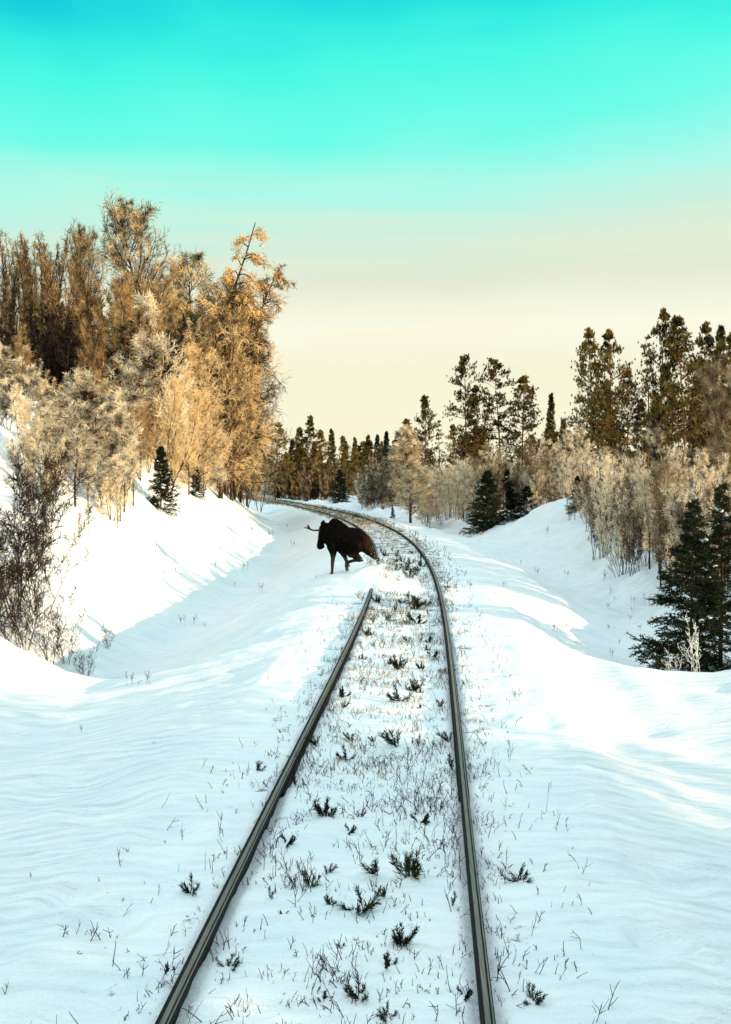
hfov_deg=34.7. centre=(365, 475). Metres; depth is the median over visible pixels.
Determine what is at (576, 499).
birch sapling
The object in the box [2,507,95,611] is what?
bare shrub
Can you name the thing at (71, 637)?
bare shrub
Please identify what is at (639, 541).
birch sapling
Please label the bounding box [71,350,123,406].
birch tree
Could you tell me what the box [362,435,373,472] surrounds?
spruce tree
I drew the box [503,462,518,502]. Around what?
birch sapling
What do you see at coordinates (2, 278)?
birch tree
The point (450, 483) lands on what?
birch sapling
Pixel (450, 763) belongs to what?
pine seedling
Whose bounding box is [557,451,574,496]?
birch sapling
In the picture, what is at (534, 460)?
birch sapling
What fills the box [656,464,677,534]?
birch sapling
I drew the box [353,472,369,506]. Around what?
bush
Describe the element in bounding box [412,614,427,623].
pine seedling
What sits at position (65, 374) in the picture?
birch tree
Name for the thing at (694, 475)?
birch sapling
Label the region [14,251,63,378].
birch tree
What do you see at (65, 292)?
birch tree
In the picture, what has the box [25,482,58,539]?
bare shrub
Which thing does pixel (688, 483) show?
birch sapling
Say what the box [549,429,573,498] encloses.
birch tree
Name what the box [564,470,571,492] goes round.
birch sapling
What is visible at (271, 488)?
bush
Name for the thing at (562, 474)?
birch sapling
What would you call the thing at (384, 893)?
pine seedling
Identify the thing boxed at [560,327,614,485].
pine tree
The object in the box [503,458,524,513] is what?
birch sapling
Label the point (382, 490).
bush
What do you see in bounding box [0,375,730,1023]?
snowy ground
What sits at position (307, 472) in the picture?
bush
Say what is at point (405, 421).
pine tree
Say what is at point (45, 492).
bare shrub
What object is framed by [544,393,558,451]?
spruce tree
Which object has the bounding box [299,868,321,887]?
pine seedling
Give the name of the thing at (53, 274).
birch tree
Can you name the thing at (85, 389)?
birch tree
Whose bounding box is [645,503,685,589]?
birch sapling
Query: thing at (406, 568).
pine seedling
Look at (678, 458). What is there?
birch sapling
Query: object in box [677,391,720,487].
pine tree
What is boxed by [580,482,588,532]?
birch sapling
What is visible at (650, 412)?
pine tree
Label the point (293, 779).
pine seedling
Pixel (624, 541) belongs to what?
birch sapling
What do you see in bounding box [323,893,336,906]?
pine seedling
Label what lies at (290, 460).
spruce tree
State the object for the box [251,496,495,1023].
rail
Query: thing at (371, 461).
bush
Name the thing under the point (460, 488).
birch sapling
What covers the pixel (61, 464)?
bare shrub
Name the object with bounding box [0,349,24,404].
birch tree
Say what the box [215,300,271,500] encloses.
birch tree
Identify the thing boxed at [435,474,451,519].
birch sapling
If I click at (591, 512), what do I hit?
birch sapling
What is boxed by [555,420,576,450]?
pine tree
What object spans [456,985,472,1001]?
pine seedling
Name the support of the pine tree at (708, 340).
on the snowy ground at (622, 755)
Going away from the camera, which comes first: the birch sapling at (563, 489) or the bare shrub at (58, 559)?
the bare shrub at (58, 559)
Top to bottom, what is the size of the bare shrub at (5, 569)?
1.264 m
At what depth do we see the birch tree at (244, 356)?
71.22 m
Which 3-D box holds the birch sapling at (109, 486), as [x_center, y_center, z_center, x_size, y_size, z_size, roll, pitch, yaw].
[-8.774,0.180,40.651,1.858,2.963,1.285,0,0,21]
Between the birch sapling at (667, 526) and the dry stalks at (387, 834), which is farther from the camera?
the birch sapling at (667, 526)
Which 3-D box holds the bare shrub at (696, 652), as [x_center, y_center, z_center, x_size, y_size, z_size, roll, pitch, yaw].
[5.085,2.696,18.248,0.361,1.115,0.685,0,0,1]
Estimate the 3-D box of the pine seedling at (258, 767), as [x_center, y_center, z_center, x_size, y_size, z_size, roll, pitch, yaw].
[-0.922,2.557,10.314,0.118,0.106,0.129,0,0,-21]
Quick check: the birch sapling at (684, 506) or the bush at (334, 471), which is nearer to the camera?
the birch sapling at (684, 506)
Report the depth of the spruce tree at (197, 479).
57.90 m
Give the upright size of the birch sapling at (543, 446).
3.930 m
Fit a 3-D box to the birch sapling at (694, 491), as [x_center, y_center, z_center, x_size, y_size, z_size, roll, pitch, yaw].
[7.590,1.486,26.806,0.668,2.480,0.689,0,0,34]
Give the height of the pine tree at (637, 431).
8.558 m
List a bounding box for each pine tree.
[265,422,298,499]
[284,427,315,499]
[297,415,325,499]
[304,429,332,499]
[331,435,356,482]
[355,440,384,477]
[397,419,420,470]
[406,394,444,480]
[433,420,444,478]
[438,424,469,470]
[442,353,485,463]
[442,442,474,467]
[450,384,496,466]
[470,425,486,456]
[477,358,524,455]
[477,431,491,458]
[495,375,553,491]
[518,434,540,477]
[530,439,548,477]
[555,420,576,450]
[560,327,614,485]
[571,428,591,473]
[576,328,641,463]
[588,381,625,481]
[602,370,647,470]
[626,397,652,476]
[629,362,697,469]
[631,307,693,461]
[635,335,658,471]
[637,402,667,468]
[655,314,707,489]
[676,321,723,480]
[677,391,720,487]
[682,358,724,485]
[688,404,730,477]
[705,331,730,437]
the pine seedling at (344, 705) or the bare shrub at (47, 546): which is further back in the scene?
the bare shrub at (47, 546)
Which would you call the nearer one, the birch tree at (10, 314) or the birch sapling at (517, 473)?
the birch tree at (10, 314)
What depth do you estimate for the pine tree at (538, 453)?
105.08 m
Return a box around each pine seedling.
[164,962,175,973]
[178,872,200,894]
[214,953,241,970]
[255,760,266,770]
[268,886,273,898]
[280,833,295,846]
[290,770,296,784]
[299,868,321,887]
[306,734,320,745]
[313,796,338,816]
[317,990,333,1000]
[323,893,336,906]
[324,863,337,874]
[334,882,384,914]
[336,743,356,760]
[339,686,351,697]
[341,701,350,707]
[342,732,354,739]
[343,971,369,1004]
[344,823,357,834]
[355,809,367,816]
[358,857,378,876]
[361,626,374,635]
[371,595,380,602]
[374,887,386,898]
[375,999,398,1023]
[378,730,401,746]
[383,949,397,968]
[386,684,412,700]
[389,847,423,879]
[391,653,408,669]
[391,921,419,946]
[400,562,410,569]
[402,569,414,577]
[402,679,422,690]
[405,613,420,620]
[408,596,426,608]
[410,812,429,824]
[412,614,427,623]
[434,731,452,742]
[435,698,444,706]
[447,751,453,769]
[451,889,456,905]
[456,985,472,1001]
[497,863,532,882]
[523,980,547,1005]
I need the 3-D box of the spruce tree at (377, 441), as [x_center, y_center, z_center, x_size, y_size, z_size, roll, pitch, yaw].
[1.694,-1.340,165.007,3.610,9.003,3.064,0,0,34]
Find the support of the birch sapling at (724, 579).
on the snowy ground at (622, 755)
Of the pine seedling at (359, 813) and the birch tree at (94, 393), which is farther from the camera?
the birch tree at (94, 393)
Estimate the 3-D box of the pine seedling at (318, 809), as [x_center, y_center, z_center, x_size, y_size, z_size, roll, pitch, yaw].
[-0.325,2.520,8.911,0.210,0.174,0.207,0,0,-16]
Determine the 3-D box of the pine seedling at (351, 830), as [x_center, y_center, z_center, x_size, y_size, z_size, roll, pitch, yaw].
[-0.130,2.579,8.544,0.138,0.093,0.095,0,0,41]
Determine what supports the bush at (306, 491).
on the snowy ground at (622, 755)
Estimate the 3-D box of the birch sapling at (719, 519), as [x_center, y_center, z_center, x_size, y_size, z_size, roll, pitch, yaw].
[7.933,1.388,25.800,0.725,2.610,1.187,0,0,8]
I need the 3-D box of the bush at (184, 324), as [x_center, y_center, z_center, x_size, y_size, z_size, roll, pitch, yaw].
[-10.271,-4.229,56.349,4.121,6.777,3.746,0,0,0]
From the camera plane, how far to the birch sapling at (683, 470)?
32.82 m
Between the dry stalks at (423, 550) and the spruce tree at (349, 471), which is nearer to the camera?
the dry stalks at (423, 550)
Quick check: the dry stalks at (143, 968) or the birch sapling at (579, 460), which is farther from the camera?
the birch sapling at (579, 460)
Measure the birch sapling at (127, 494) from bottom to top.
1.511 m
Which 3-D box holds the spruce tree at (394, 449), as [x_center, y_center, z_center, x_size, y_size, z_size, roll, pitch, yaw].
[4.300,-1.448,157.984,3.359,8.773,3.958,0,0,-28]
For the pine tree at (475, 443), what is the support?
on the snowy ground at (622, 755)
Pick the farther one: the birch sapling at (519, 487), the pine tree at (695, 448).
the pine tree at (695, 448)
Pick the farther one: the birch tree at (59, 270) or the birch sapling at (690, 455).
the birch tree at (59, 270)
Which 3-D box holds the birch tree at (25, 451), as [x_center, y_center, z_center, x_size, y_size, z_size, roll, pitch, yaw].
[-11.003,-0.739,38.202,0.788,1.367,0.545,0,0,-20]
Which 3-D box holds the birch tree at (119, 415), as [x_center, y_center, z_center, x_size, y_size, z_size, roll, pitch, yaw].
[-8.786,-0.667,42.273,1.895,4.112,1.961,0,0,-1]
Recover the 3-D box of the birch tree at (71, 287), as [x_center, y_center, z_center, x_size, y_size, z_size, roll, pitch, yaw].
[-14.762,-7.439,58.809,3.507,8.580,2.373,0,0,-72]
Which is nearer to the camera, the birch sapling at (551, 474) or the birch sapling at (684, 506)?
the birch sapling at (684, 506)
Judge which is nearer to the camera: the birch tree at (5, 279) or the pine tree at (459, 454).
the birch tree at (5, 279)
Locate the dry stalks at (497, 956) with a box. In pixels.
[445,590,619,1023]
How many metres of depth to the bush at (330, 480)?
138.42 m
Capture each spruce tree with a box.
[146,446,181,516]
[190,466,206,499]
[281,439,301,499]
[324,428,337,496]
[328,470,350,503]
[340,441,350,490]
[346,448,360,491]
[347,436,361,495]
[347,441,364,474]
[351,445,361,483]
[352,441,367,490]
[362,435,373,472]
[373,434,381,467]
[377,431,391,469]
[378,441,385,464]
[390,436,400,468]
[390,505,395,518]
[427,451,436,478]
[459,470,510,534]
[482,464,523,527]
[511,486,540,518]
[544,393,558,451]
[563,476,586,513]
[626,498,730,671]
[669,482,730,671]
[702,324,730,493]
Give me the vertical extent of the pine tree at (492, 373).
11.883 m
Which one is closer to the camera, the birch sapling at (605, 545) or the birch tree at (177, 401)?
the birch sapling at (605, 545)
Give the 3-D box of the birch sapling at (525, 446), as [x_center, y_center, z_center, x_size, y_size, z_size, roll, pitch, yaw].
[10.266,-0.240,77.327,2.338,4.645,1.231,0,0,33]
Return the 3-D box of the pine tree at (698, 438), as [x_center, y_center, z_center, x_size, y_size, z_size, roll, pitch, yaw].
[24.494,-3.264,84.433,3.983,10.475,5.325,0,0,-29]
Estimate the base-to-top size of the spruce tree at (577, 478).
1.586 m
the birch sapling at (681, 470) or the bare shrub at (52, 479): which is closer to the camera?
the bare shrub at (52, 479)
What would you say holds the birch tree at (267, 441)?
on the snowy ground at (622, 755)
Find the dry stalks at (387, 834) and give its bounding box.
[178,587,480,1023]
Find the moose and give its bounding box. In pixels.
[304,518,379,573]
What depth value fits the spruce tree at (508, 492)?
62.65 m
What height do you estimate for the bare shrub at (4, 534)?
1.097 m
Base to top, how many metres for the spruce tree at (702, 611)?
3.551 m
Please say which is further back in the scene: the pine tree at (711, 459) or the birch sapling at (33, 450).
the pine tree at (711, 459)
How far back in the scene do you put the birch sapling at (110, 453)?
41.10 m
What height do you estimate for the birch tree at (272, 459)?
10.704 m
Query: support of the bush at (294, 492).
on the snowy ground at (622, 755)
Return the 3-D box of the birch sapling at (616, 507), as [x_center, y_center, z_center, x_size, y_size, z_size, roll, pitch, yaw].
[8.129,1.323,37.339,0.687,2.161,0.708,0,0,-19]
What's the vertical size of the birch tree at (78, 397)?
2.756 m
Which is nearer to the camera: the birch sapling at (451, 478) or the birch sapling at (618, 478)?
the birch sapling at (618, 478)
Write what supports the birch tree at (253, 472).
on the snowy ground at (622, 755)
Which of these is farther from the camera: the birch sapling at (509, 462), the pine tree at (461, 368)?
the pine tree at (461, 368)
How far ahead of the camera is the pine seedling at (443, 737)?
11.35 m
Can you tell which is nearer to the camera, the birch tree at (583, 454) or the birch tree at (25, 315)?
the birch tree at (583, 454)
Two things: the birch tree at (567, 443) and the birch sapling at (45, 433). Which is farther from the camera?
the birch tree at (567, 443)
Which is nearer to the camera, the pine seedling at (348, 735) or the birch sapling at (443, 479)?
the pine seedling at (348, 735)
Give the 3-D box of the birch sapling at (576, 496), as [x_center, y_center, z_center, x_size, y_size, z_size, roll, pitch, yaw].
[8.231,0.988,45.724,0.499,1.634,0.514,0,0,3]
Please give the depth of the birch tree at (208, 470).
60.97 m
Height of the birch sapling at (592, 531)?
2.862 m
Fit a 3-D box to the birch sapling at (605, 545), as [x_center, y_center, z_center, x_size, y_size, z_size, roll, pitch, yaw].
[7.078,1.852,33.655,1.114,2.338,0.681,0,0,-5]
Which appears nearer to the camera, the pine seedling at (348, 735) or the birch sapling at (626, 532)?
the pine seedling at (348, 735)
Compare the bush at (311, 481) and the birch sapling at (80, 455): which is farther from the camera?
the bush at (311, 481)
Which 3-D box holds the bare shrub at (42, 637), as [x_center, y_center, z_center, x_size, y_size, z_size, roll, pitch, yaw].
[-6.544,3.084,24.087,1.111,1.710,1.452,0,0,-40]
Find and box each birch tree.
[0,229,12,337]
[0,230,22,334]
[0,237,38,335]
[0,238,48,313]
[0,253,14,329]
[0,324,38,403]
[0,342,19,401]
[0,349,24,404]
[0,365,23,430]
[0,377,61,465]
[1,254,33,346]
[1,255,22,332]
[2,251,22,335]
[3,336,35,394]
[6,324,36,364]
[8,242,29,339]
[8,356,82,459]
[11,239,31,384]
[11,444,20,462]
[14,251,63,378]
[15,243,46,334]
[16,231,38,314]
[17,249,64,329]
[17,250,32,334]
[18,236,40,360]
[19,432,37,469]
[25,405,33,423]
[28,406,45,445]
[30,231,50,376]
[32,240,88,356]
[32,252,53,319]
[32,259,71,320]
[32,358,51,398]
[35,239,64,383]
[40,365,114,506]
[41,244,64,318]
[44,228,98,385]
[44,240,60,329]
[45,250,98,322]
[48,378,65,401]
[50,238,72,315]
[50,252,84,340]
[52,266,72,324]
[54,256,92,343]
[58,373,88,413]
[60,376,93,428]
[61,362,89,422]
[64,218,114,411]
[65,256,84,346]
[65,387,127,473]
[70,270,99,323]
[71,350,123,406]
[78,402,102,456]
[79,372,108,419]
[84,334,111,360]
[87,348,154,443]
[90,330,170,466]
[91,187,186,460]
[93,292,129,340]
[93,367,164,480]
[95,257,181,364]
[98,390,134,465]
[101,287,172,445]
[102,357,132,411]
[102,399,148,512]
[108,295,181,433]
[117,289,199,485]
[118,390,169,463]
[138,398,163,472]
[149,366,213,498]
[153,284,220,461]
[154,249,253,472]
[160,335,238,487]
[167,291,206,423]
[175,407,207,495]
[179,317,272,489]
[180,270,264,498]
[194,274,283,495]
[194,321,263,481]
[195,222,274,473]
[195,421,234,498]
[197,425,222,496]
[203,304,252,481]
[209,303,288,499]
[213,263,296,487]
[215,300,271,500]
[217,458,254,499]
[218,331,291,496]
[223,369,280,502]
[229,441,266,507]
[236,394,278,506]
[248,446,279,510]
[381,424,445,522]
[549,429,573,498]
[573,423,600,487]
[644,421,691,503]
[689,353,730,484]
[694,446,726,502]
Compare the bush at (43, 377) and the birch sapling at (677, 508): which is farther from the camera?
the bush at (43, 377)
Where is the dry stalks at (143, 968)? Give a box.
[2,592,363,1023]
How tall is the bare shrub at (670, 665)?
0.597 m
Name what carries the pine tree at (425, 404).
on the snowy ground at (622, 755)
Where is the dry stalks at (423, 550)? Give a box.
[316,504,471,590]
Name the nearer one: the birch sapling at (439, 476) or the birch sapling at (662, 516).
the birch sapling at (662, 516)
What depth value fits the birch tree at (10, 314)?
59.29 m
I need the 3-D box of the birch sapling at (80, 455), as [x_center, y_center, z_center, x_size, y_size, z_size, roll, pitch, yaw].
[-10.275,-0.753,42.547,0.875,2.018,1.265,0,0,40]
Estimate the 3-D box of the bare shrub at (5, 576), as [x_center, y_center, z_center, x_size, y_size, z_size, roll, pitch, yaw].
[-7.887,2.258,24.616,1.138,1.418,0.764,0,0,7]
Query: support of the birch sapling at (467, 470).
on the snowy ground at (622, 755)
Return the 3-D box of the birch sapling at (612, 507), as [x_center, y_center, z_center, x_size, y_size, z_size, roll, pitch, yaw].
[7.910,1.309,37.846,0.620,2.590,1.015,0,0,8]
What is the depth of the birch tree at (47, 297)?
59.08 m
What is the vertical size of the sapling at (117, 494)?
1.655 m
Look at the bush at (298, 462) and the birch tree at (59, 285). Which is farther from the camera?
the bush at (298, 462)
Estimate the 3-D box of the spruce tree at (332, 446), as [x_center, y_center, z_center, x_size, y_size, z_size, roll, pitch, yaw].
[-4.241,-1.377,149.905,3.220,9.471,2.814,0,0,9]
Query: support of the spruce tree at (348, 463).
on the snowy ground at (622, 755)
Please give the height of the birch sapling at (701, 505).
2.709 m
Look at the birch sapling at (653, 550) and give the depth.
30.54 m
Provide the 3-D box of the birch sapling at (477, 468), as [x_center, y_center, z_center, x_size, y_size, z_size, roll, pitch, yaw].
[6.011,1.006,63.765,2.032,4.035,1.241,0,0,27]
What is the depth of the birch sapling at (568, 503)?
46.16 m
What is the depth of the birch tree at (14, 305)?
63.02 m
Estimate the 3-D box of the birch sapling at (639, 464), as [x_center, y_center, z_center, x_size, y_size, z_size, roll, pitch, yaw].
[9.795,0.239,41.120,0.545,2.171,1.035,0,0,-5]
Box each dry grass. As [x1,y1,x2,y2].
[120,559,521,1023]
[236,494,393,525]
[297,560,453,813]
[330,514,457,624]
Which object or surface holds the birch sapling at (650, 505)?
on the snowy ground at (622, 755)
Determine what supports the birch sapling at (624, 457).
on the snowy ground at (622, 755)
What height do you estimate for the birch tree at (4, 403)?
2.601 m
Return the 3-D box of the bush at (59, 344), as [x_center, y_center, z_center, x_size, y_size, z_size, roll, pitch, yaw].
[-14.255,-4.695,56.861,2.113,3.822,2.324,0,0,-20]
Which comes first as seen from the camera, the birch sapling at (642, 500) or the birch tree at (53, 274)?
the birch sapling at (642, 500)
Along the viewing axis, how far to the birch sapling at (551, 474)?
61.97 m
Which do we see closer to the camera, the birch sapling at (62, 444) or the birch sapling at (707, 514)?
the birch sapling at (707, 514)
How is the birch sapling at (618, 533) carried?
on the snowy ground at (622, 755)
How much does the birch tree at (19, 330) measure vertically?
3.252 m
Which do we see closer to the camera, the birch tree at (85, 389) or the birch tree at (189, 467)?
the birch tree at (85, 389)
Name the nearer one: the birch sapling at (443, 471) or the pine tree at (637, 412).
the birch sapling at (443, 471)
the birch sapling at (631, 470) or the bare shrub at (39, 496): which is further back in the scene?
the birch sapling at (631, 470)
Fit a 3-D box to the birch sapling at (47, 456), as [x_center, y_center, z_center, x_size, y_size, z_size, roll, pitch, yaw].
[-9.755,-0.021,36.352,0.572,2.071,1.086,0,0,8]
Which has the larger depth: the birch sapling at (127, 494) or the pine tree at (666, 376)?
the pine tree at (666, 376)
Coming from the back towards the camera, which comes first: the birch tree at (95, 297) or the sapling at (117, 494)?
the birch tree at (95, 297)
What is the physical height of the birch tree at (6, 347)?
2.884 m
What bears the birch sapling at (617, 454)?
on the snowy ground at (622, 755)
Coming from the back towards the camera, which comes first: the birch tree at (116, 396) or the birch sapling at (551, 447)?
the birch sapling at (551, 447)
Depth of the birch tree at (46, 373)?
54.03 m
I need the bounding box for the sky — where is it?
[0,0,730,476]
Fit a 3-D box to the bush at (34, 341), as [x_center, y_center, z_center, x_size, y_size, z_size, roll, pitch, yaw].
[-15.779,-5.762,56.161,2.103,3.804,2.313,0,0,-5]
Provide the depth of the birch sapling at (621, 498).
36.38 m
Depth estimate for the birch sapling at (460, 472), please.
72.04 m
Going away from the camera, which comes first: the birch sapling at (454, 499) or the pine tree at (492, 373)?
the birch sapling at (454, 499)
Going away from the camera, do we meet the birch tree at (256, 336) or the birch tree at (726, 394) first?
the birch tree at (726, 394)
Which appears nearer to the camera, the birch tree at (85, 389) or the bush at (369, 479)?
the birch tree at (85, 389)
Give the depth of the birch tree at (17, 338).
49.25 m
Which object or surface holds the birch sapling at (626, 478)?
on the snowy ground at (622, 755)
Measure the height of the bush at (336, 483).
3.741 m
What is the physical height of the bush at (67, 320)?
5.060 m
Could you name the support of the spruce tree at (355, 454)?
on the snowy ground at (622, 755)
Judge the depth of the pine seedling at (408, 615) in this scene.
20.76 m
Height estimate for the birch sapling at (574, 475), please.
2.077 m
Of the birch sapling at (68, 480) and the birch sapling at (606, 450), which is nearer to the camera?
the birch sapling at (68, 480)
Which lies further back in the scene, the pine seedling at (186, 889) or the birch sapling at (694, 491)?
the birch sapling at (694, 491)
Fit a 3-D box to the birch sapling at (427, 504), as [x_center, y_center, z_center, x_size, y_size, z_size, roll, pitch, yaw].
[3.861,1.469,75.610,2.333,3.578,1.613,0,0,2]
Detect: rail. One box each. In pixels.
[155,498,377,1023]
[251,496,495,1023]
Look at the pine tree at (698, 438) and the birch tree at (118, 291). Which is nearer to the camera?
the birch tree at (118, 291)
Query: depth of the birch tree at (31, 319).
61.12 m
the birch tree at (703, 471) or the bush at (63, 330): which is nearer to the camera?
the birch tree at (703, 471)
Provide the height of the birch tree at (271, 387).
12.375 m
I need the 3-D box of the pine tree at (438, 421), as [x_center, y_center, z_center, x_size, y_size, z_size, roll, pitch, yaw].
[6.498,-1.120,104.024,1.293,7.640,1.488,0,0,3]
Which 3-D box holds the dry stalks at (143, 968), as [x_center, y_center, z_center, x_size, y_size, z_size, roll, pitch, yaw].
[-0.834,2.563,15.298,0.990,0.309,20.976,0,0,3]
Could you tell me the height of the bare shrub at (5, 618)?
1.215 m
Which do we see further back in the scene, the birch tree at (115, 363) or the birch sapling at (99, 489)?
the birch tree at (115, 363)
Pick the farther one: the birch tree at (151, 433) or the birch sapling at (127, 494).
the birch tree at (151, 433)
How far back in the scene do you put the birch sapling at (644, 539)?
32.80 m
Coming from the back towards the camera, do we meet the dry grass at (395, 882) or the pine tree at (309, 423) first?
the pine tree at (309, 423)
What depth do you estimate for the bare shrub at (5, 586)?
25.86 m
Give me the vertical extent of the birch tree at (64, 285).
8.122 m
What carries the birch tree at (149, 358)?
on the snowy ground at (622, 755)
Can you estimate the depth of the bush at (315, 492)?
137.01 m
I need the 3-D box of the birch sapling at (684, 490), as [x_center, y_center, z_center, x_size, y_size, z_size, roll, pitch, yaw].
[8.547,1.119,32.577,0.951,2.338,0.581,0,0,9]
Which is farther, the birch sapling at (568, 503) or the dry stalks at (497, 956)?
the birch sapling at (568, 503)
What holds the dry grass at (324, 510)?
on the snowy ground at (622, 755)
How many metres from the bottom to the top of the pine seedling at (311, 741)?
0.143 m
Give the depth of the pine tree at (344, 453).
145.89 m
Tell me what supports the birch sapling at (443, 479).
on the snowy ground at (622, 755)
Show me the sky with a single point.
(435, 182)
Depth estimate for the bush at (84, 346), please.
58.45 m
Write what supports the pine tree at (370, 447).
on the snowy ground at (622, 755)
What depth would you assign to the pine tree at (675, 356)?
74.04 m
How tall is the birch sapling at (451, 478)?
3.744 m
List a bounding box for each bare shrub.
[0,446,72,618]
[0,469,85,617]
[0,492,22,533]
[0,521,15,554]
[0,549,20,598]
[0,555,19,612]
[0,559,58,651]
[0,560,11,602]
[0,587,27,639]
[1,516,47,588]
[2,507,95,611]
[6,600,34,636]
[7,447,30,486]
[10,438,61,506]
[11,565,51,634]
[11,585,76,663]
[17,474,36,506]
[20,462,63,519]
[20,504,92,584]
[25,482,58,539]
[26,478,51,507]
[33,529,57,560]
[34,468,67,531]
[47,607,85,663]
[70,639,99,674]
[77,512,82,538]
[101,619,116,648]
[661,647,686,670]
[677,614,701,671]
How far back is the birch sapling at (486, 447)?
71.64 m
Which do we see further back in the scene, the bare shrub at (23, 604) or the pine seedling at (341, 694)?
the bare shrub at (23, 604)
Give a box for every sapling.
[5,434,43,489]
[39,437,66,488]
[39,442,57,489]
[42,424,69,452]
[43,450,67,505]
[44,429,73,488]
[62,449,75,490]
[71,427,100,475]
[80,438,103,507]
[87,452,116,501]
[93,444,109,505]
[94,439,143,519]
[102,440,130,520]
[112,468,132,506]
[113,481,123,528]
[119,433,141,505]
[407,467,438,527]
[412,481,440,522]
[421,474,441,520]
[425,483,445,524]
[426,465,446,515]
[433,462,453,512]
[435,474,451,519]
[436,466,448,512]
[436,484,444,519]
[444,466,463,512]
[447,459,460,508]
[448,478,466,515]
[450,475,458,511]
[451,465,478,519]
[451,472,462,517]
[452,462,474,519]
[457,450,496,527]
[458,460,488,519]
[460,458,494,514]
[466,444,504,489]
[467,448,504,531]
[468,442,501,483]
[478,442,514,507]
[478,459,507,508]
[488,460,509,520]
[497,439,511,461]
[503,455,532,506]
[503,458,521,516]
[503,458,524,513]
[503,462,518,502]
[504,461,516,504]
[508,437,534,478]
[510,467,530,500]
[522,448,547,505]
[522,460,551,507]
[527,457,551,503]
[529,445,553,503]
[536,448,549,504]
[539,439,561,500]
[540,440,561,458]
[543,448,570,501]
[544,439,582,469]
[545,455,559,501]
[556,453,575,498]
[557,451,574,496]
[558,456,572,497]
[561,437,589,472]
[562,457,580,495]
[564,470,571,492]
[564,490,577,518]
[565,441,590,493]
[570,481,580,511]
[573,482,593,523]
[578,446,589,479]
[578,466,604,526]
[579,476,608,559]
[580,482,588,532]
[582,472,597,528]
[585,491,604,539]
[587,456,617,558]
[588,478,611,556]
[593,499,628,577]
[598,445,615,491]
[598,455,616,513]
[599,466,619,534]
[601,454,626,502]
[601,479,619,552]
[603,481,645,574]
[605,457,637,501]
[610,485,624,554]
[610,485,625,542]
[614,450,621,484]
[614,483,634,560]
[615,442,631,482]
[615,466,643,539]
[615,473,635,557]
[618,478,641,575]
[619,505,636,570]
[624,495,651,567]
[625,503,650,573]
[627,458,638,493]
[629,467,654,551]
[632,468,656,568]
[633,499,658,565]
[634,448,642,481]
[634,474,672,555]
[636,452,649,503]
[637,464,670,585]
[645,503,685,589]
[650,491,665,571]
[651,481,671,564]
[651,494,672,570]
[653,455,686,570]
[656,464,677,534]
[657,503,687,591]
[659,480,693,585]
[660,442,689,499]
[665,442,687,493]
[666,499,695,577]
[667,461,682,490]
[667,477,688,545]
[672,454,687,493]
[672,459,688,505]
[673,490,706,578]
[680,468,691,507]
[684,447,695,493]
[684,467,693,503]
[687,488,710,576]
[690,465,698,491]
[691,477,706,496]
[693,479,730,575]
[694,496,730,590]
[699,461,725,521]
[700,486,710,520]
[701,495,715,544]
[703,498,714,546]
[703,505,712,534]
[708,482,730,592]
[708,486,728,557]
[709,465,730,493]
[716,452,729,485]
[718,469,728,492]
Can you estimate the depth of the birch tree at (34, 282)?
61.87 m
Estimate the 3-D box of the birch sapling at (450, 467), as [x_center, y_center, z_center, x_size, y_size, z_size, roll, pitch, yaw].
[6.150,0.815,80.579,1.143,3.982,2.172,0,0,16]
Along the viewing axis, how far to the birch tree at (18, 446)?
37.88 m
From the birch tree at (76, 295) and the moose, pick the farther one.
the birch tree at (76, 295)
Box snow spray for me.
[320,549,424,588]
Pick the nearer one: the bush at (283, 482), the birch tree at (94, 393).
the birch tree at (94, 393)
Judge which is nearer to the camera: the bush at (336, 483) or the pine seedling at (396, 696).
the pine seedling at (396, 696)
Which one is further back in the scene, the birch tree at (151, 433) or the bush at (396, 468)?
the bush at (396, 468)
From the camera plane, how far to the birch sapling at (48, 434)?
39.94 m
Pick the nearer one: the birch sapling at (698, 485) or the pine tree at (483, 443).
the birch sapling at (698, 485)
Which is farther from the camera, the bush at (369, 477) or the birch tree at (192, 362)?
the bush at (369, 477)
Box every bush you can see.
[0,316,17,373]
[17,317,60,389]
[21,305,66,337]
[35,320,87,398]
[36,314,92,377]
[37,312,72,385]
[41,315,104,390]
[48,319,94,357]
[49,336,80,385]
[66,335,118,366]
[71,347,107,411]
[97,314,125,351]
[106,314,189,426]
[112,327,185,461]
[267,475,277,495]
[273,457,288,498]
[273,466,289,498]
[288,461,299,497]
[289,466,305,499]
[295,456,316,500]
[297,461,316,500]
[300,465,320,496]
[307,464,323,499]
[308,461,328,499]
[314,467,325,499]
[317,469,331,499]
[323,467,338,499]
[326,469,342,495]
[331,471,343,498]
[350,475,359,495]
[353,463,377,509]
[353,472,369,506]
[354,470,364,503]
[354,473,362,501]
[358,465,376,506]
[359,477,369,506]
[360,463,383,507]
[365,465,388,508]
[368,455,386,471]
[374,464,395,506]
[375,461,396,505]
[383,460,405,506]
[386,463,404,502]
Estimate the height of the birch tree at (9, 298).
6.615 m
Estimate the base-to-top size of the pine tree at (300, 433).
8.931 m
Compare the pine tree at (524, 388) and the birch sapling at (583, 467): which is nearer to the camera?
the birch sapling at (583, 467)
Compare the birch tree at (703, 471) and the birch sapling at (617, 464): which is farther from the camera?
the birch sapling at (617, 464)
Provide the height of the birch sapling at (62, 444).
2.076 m
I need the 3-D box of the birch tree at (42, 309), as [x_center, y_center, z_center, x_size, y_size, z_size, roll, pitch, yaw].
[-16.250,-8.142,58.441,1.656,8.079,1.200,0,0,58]
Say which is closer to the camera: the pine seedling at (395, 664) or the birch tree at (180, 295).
the pine seedling at (395, 664)

